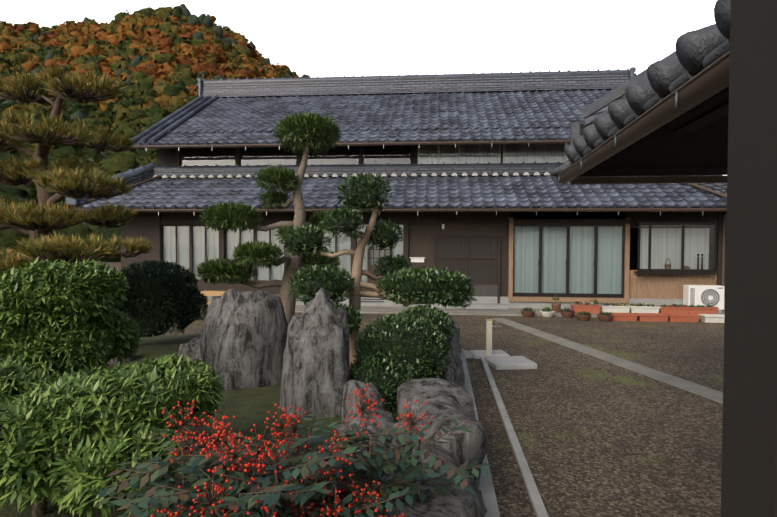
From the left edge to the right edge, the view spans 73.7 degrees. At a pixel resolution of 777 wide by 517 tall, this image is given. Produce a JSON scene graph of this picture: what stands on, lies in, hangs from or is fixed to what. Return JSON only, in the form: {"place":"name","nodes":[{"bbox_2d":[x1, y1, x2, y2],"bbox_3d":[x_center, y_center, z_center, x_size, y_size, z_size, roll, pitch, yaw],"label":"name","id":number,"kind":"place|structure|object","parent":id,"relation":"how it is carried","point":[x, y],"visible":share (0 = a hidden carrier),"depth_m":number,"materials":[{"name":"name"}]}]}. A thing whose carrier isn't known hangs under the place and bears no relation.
{"place":"outdoors","nodes":[
{"label":"outdoors","id":0,"kind":"place"},
{"bbox_2d":[0,331,397,516],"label":"garden ground","id":1,"kind":"structure","parent":0,"point":[248,408],"depth_m":3.98,"materials":[{"name":"green plant"}]},
{"bbox_2d":[0,256,143,379],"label":"round shrub","id":2,"kind":"object","parent":1,"relation":"on","point":[57,318],"visible":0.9,"depth_m":3.72,"materials":[{"name":"green plant"}]},
{"bbox_2d":[0,64,156,272],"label":"pine tree","id":3,"kind":"object","parent":1,"relation":"on","point":[54,183],"visible":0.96,"depth_m":5.28,"materials":[{"name":"green plant"}]},
{"bbox_2d":[0,351,227,516],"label":"pieris shrub","id":4,"kind":"object","parent":1,"relation":"on","point":[80,434],"visible":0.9,"depth_m":2.44,"materials":[{"name":"green plant"}]},
{"bbox_2d":[115,259,208,337],"bbox_3d":[-3.051,0.500,6.622,1.060,0.993,1.417,1,2,43],"label":"juniper shrub","id":5,"kind":"object","parent":1,"relation":"on","point":[161,298],"visible":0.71,"depth_m":6.41,"materials":[{"name":"green plant"}]},
{"bbox_2d":[199,288,287,389],"bbox_3d":[-1.407,1.016,4.991,0.865,1.484,0.781,0,1,1],"label":"tall rock","id":6,"kind":"object","parent":1,"relation":"on","point":[243,340],"visible":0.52,"depth_m":4.77,"materials":[{"name":"grey stone"}]},
{"bbox_2d":[105,338,385,422],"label":"rocks","id":7,"kind":"object","parent":1,"relation":"on","point":[190,348],"visible":0.17,"depth_m":3.68,"materials":[{"name":"grey stone"}]},
{"bbox_2d":[192,111,345,324],"bbox_3d":[-1.489,-0.092,6.445,1.855,3.503,1.221,0,1,1],"label":"podocarpus tree","id":8,"kind":"object","parent":1,"relation":"on","point":[316,133],"visible":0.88,"depth_m":6.33,"materials":[{"name":"green plant"}]},
{"bbox_2d":[95,383,491,516],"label":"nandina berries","id":9,"kind":"object","parent":1,"relation":"on","point":[282,489],"visible":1,"depth_m":1.96,"materials":[{"name":"green plant"}]},
{"bbox_2d":[280,287,349,418],"bbox_3d":[-0.611,1.019,4.213,0.607,1.580,0.550,0,1,1],"label":"tall rock","id":10,"kind":"object","parent":1,"relation":"on","point":[315,377],"visible":0.65,"depth_m":3.99,"materials":[{"name":"grey stone"}]},
{"bbox_2d":[279,171,477,365],"bbox_3d":[-0.113,0.302,5.244,2.039,2.323,1.092,0,1,1],"label":"broadleaf tree","id":11,"kind":"object","parent":1,"relation":"on","point":[399,282],"visible":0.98,"depth_m":5.15,"materials":[{"name":"green plant"}]},
{"bbox_2d":[305,403,487,480],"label":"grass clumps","id":12,"kind":"object","parent":1,"relation":"on","point":[395,419],"depth_m":3.70,"materials":[{"name":"green plant"}]},
{"bbox_2d":[349,304,457,415],"bbox_3d":[0.136,0.952,4.634,0.898,1.013,1.500,1,2,42],"label":"box shrub","id":13,"kind":"object","parent":1,"relation":"on","point":[397,350],"visible":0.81,"depth_m":4.38,"materials":[{"name":"green plant"}]},
{"bbox_2d":[332,315,487,516],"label":"border rocks","id":14,"kind":"object","parent":1,"relation":"on","point":[448,399],"visible":0.54,"depth_m":3.03,"materials":[{"name":"grey stone"}]},
{"bbox_2d":[0,0,716,76],"label":"sky","id":15,"kind":"structure","parent":0,"point":[320,38],"materials":[{"name":"white"}]},
{"bbox_2d":[2,261,723,516],"bbox_3d":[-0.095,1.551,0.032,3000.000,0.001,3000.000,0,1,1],"label":"ground","id":16,"kind":"structure","parent":0,"point":[597,437],"depth_m":4.79,"materials":[{"name":"gravel"}]},
{"bbox_2d":[0,3,314,261],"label":"hill forest","id":17,"kind":"object","parent":16,"relation":"on","point":[159,61],"visible":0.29,"depth_m":164.37,"materials":[{"name":"orange"}]},
{"bbox_2d":[201,290,225,305],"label":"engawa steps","id":18,"kind":"structure","parent":16,"relation":"on","point":[212,293],"depth_m":13.16,"materials":[{"name":"brown wood"}]},
{"bbox_2d":[202,305,724,516],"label":"stone paving","id":19,"kind":"structure","parent":16,"relation":"on","point":[499,360],"depth_m":6.58,"materials":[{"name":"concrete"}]},
{"bbox_2d":[486,319,501,355],"bbox_3d":[1.485,1.153,7.279,0.221,0.595,0.080,0,1,1],"label":"water tap","id":20,"kind":"object","parent":19,"relation":"on","point":[489,325],"visible":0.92,"depth_m":7.25,"materials":[{"name":"beige concrete"}]},
{"bbox_2d":[520,293,613,321],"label":"flower pots","id":21,"kind":"object","parent":19,"relation":"on","point":[565,312],"visible":0.9,"depth_m":11.54,"materials":[{"name":"ceramic"}]},
{"bbox_2d":[570,299,718,313],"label":"planter boxes","id":22,"kind":"object","parent":19,"relation":"on","point":[646,308],"visible":0.98,"depth_m":11.92,"materials":[{"name":"ceramic"}]},
{"bbox_2d":[683,285,723,312],"bbox_3d":[7.508,0.960,12.352,0.800,0.640,0.360,0,1,5],"label":"air conditioner","id":23,"kind":"object","parent":19,"relation":"on","point":[704,295],"visible":0.94,"depth_m":12.20,"materials":[{"name":"white"}]},
{"bbox_2d":[547,0,776,516],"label":"gate building","id":24,"kind":"structure","parent":16,"relation":"on","point":[702,101],"depth_m":1.25,"materials":[{"name":"tile"}]},
{"bbox_2d":[605,312,724,322],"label":"planter boxes","id":25,"kind":"object","parent":16,"relation":"on","point":[672,317],"visible":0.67,"depth_m":10.97,"materials":[{"name":"ceramic"}]},
{"bbox_2d":[121,132,726,311],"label":"house","id":26,"kind":"structure","parent":0,"point":[508,260],"depth_m":13.09,"materials":[{"name":"wood"}]},
{"bbox_2d":[66,67,726,214],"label":"house roof","id":27,"kind":"structure","parent":26,"relation":"attached to","point":[520,107],"depth_m":14.16,"materials":[{"name":"grey tile"}]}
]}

